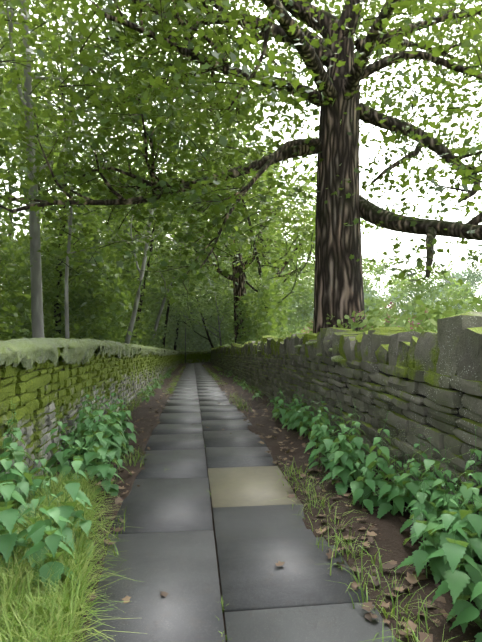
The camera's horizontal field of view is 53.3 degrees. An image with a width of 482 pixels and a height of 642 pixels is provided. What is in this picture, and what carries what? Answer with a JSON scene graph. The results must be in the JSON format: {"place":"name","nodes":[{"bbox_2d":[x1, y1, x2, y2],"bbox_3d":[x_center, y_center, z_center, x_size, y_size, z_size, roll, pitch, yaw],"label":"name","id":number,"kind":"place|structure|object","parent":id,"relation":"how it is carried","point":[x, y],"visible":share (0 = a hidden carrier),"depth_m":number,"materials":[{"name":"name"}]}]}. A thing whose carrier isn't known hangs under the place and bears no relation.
{"place":"outdoors","nodes":[
{"label":"outdoors","id":0,"kind":"place"},
{"bbox_2d":[0,14,57,126],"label":"tree","id":1,"kind":"object","parent":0,"point":[8,115],"depth_m":12.73,"materials":[{"name":"green plant"}]},
{"bbox_2d":[0,346,210,500],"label":"wall","id":2,"kind":"structure","parent":0,"point":[67,400],"depth_m":5.40,"materials":[{"name":"green stone"}]},
{"bbox_2d":[0,337,210,369],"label":"wall coping","id":3,"kind":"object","parent":2,"relation":"on","point":[27,353],"depth_m":5.42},
{"bbox_2d":[73,134,189,267],"bbox_3d":[-6.638,-5.331,34.444,12.146,18.667,8.443,0,0,-6],"label":"tree","id":4,"kind":"object","parent":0,"point":[145,216],"depth_m":35.03,"materials":[{"name":"green plant"}]},
{"bbox_2d":[84,362,397,641],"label":"flagstone path","id":5,"kind":"structure","parent":0,"point":[168,546],"depth_m":3.14,"materials":[{"name":"grey stone"}]},
{"bbox_2d":[202,422,231,641],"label":"joint weeds","id":6,"kind":"object","parent":5,"relation":"on","point":[221,602],"visible":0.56,"depth_m":2.53,"materials":[{"name":"green plant"}]},
{"bbox_2d":[0,0,481,319],"label":"sky","id":7,"kind":"structure","parent":0,"point":[372,244],"materials":[{"name":"white"}]},
{"bbox_2d":[1,322,481,641],"bbox_3d":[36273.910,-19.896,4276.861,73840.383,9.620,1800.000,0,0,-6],"label":"ground","id":8,"kind":"structure","parent":0,"point":[388,537],"depth_m":3.66,"materials":[{"name":"brown soil"}]},
{"bbox_2d":[0,0,70,156],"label":"tree","id":9,"kind":"object","parent":8,"relation":"on","point":[6,40],"depth_m":10.60,"materials":[{"name":"green plant"}]},
{"bbox_2d":[0,31,110,326],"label":"tree","id":10,"kind":"object","parent":8,"relation":"on","point":[8,67],"depth_m":28.77,"materials":[{"name":"green plant"}]},
{"bbox_2d":[0,467,146,641],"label":"grass patch","id":11,"kind":"object","parent":8,"relation":"on","point":[18,602],"visible":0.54,"depth_m":2.47,"materials":[{"name":"green plant"}]},
{"bbox_2d":[0,1,154,336],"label":"tree","id":12,"kind":"object","parent":8,"relation":"on","point":[3,111],"depth_m":18.73,"materials":[{"name":"green plant"}]},
{"bbox_2d":[0,31,163,324],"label":"tree","id":13,"kind":"object","parent":8,"relation":"on","point":[17,124],"depth_m":24.62,"materials":[{"name":"green plant"}]},
{"bbox_2d":[0,0,209,337],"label":"tree","id":14,"kind":"object","parent":8,"relation":"on","point":[36,300],"depth_m":12.69,"materials":[{"name":"green plant"}]},
{"bbox_2d":[0,73,251,336],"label":"tree","id":15,"kind":"object","parent":8,"relation":"on","point":[28,226],"depth_m":22.90,"materials":[{"name":"green plant"}]},
{"bbox_2d":[0,0,263,338],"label":"tree","id":16,"kind":"object","parent":8,"relation":"on","point":[7,86],"depth_m":11.87,"materials":[{"name":"green plant"}]},
{"bbox_2d":[74,5,270,343],"bbox_3d":[-3.146,-4.371,18.615,7.442,14.182,11.279,0,0,-6],"label":"tree","id":17,"kind":"object","parent":8,"relation":"on","point":[189,123],"depth_m":17.99,"materials":[{"name":"green plant"}]},
{"bbox_2d":[129,203,218,347],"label":"tree","id":18,"kind":"object","parent":8,"relation":"on","point":[185,280],"depth_m":41.74,"materials":[{"name":"green plant"}]},
{"bbox_2d":[153,225,224,350],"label":"tree","id":19,"kind":"object","parent":8,"relation":"on","point":[197,283],"depth_m":54.47,"materials":[{"name":"green plant"}]},
{"bbox_2d":[185,312,192,363],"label":"trunk","id":20,"kind":"object","parent":8,"relation":"on","point":[185,340],"visible":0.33,"depth_m":52.53,"materials":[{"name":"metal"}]},
{"bbox_2d":[136,149,255,339],"bbox_3d":[-3.056,-3.880,29.701,9.048,14.844,7.298,0,0,-6],"label":"tree","id":21,"kind":"object","parent":8,"relation":"on","point":[157,245],"depth_m":29.97,"materials":[{"name":"green plant"}]},
{"bbox_2d":[168,245,232,347],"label":"tree","id":22,"kind":"object","parent":8,"relation":"on","point":[178,322],"depth_m":52.10,"materials":[{"name":"green plant"}]},
{"bbox_2d":[0,173,405,350],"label":"understory foliage","id":23,"kind":"object","parent":8,"relation":"on","point":[98,315],"visible":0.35,"depth_m":18.11,"materials":[{"name":"green plant"}]},
{"bbox_2d":[165,260,251,345],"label":"tree","id":24,"kind":"object","parent":8,"relation":"on","point":[190,310],"depth_m":43.71,"materials":[{"name":"green plant"}]},
{"bbox_2d":[153,241,289,350],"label":"backdrop foliage","id":25,"kind":"object","parent":8,"relation":"on","point":[214,331],"visible":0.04,"depth_m":63.20,"materials":[{"name":"green plant"}]},
{"bbox_2d":[160,109,315,342],"bbox_3d":[0.432,-5.891,32.786,12.658,18.892,13.351,0,0,-6],"label":"tree","id":26,"kind":"object","parent":8,"relation":"on","point":[239,289],"depth_m":31.73,"materials":[{"name":"green plant"}]},
{"bbox_2d":[10,365,470,641],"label":"fringe grass","id":27,"kind":"structure","parent":8,"relation":"on","point":[336,542],"depth_m":3.07,"materials":[{"name":"green plant"}]},
{"bbox_2d":[0,0,481,290],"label":"sycamore tree sprays","id":28,"kind":"object","parent":8,"relation":"on","point":[82,27],"depth_m":9.30,"materials":[{"name":"green plant"}]},
{"bbox_2d":[0,0,481,332],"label":"sycamore tree","id":29,"kind":"object","parent":8,"relation":"on","point":[338,286],"depth_m":9.36,"materials":[{"name":"plant"}]},
{"bbox_2d":[0,368,481,641],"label":"nettles","id":30,"kind":"object","parent":8,"relation":"on","point":[445,565],"depth_m":3.44,"materials":[{"name":"green plant"}]},
{"bbox_2d":[0,71,481,329],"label":"trees","id":31,"kind":"object","parent":8,"relation":"on","point":[212,322],"visible":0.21,"depth_m":54.89,"materials":[{"name":"green plant"}]},
{"bbox_2d":[14,364,472,641],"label":"leaf litter","id":32,"kind":"object","parent":8,"relation":"on","point":[410,578],"visible":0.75,"depth_m":3.32,"materials":[{"name":"brown plant"}]},
{"bbox_2d":[145,115,372,312],"bbox_3d":[1.219,-3.686,24.225,11.301,12.933,7.699,0,0,-42],"label":"tree","id":33,"kind":"object","parent":8,"relation":"on","point":[300,232],"depth_m":23.47,"materials":[{"name":"green plant"}]},
{"bbox_2d":[278,233,313,308],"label":"tree","id":34,"kind":"object","parent":8,"relation":"on","point":[305,276],"depth_m":80.25,"materials":[{"name":"green plant"}]},
{"bbox_2d":[289,286,313,319],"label":"field tree","id":35,"kind":"object","parent":8,"relation":"on","point":[309,306],"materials":[{"name":"green plant"}]},
{"bbox_2d":[240,166,383,309],"bbox_3d":[4.853,-4.957,40.727,13.584,17.437,13.943,0,0,-6],"label":"tree","id":36,"kind":"object","parent":8,"relation":"on","point":[309,273],"depth_m":37.54,"materials":[{"name":"green plant"}]},
{"bbox_2d":[218,263,417,344],"bbox_3d":[11.458,1.528,58.920,21.786,7.928,81.776,0,0,29],"label":"understory foliage","id":37,"kind":"object","parent":8,"relation":"on","point":[258,322],"visible":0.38,"depth_m":24.18,"materials":[{"name":"green plant"}]},
{"bbox_2d":[236,302,427,341],"bbox_3d":[1.853,1.816,24.703,3.357,4.733,40.949,0,0,-6],"label":"willowherb","id":38,"kind":"object","parent":8,"relation":"on","point":[412,324],"depth_m":8.86,"materials":[{"name":"green plant"}]},
{"bbox_2d":[216,297,481,346],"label":"meadow weed foliage","id":39,"kind":"object","parent":8,"relation":"on","point":[425,325],"visible":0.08,"depth_m":7.54,"materials":[{"name":"green plant"}]},
{"bbox_2d":[364,281,381,316],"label":"field tree","id":40,"kind":"object","parent":8,"relation":"on","point":[368,295],"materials":[{"name":"green plant"}]},
{"bbox_2d":[379,265,434,320],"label":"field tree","id":41,"kind":"object","parent":8,"relation":"on","point":[399,294],"depth_m":161.84,"materials":[{"name":"green plant"}]},
{"bbox_2d":[411,283,441,313],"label":"field tree","id":42,"kind":"object","parent":8,"relation":"on","point":[433,295],"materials":[{"name":"green plant"}]},
{"bbox_2d":[432,267,481,312],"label":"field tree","id":43,"kind":"object","parent":8,"relation":"on","point":[469,272],"depth_m":151.29,"materials":[{"name":"green plant"}]},
{"bbox_2d":[457,271,481,310],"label":"field tree","id":44,"kind":"object","parent":8,"relation":"on","point":[473,283],"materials":[{"name":"green plant"}]},
{"bbox_2d":[211,311,481,514],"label":"wall","id":45,"kind":"structure","parent":0,"point":[445,356],"depth_m":4.69,"materials":[{"name":"grey stone"}]},
{"bbox_2d":[226,341,343,361],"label":"moss cushions","id":46,"kind":"object","parent":45,"relation":"attached to","point":[338,358],"depth_m":7.28,"materials":[{"name":"green plant"}]},
{"bbox_2d":[209,359,479,487],"bbox_3d":[4.538,2.294,30.841,13.380,5.710,57.203,0,0,-6],"label":"moss","id":47,"kind":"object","parent":45,"relation":"attached to","point":[370,425],"depth_m":4.53,"materials":[{"name":"green plant"}]}
]}

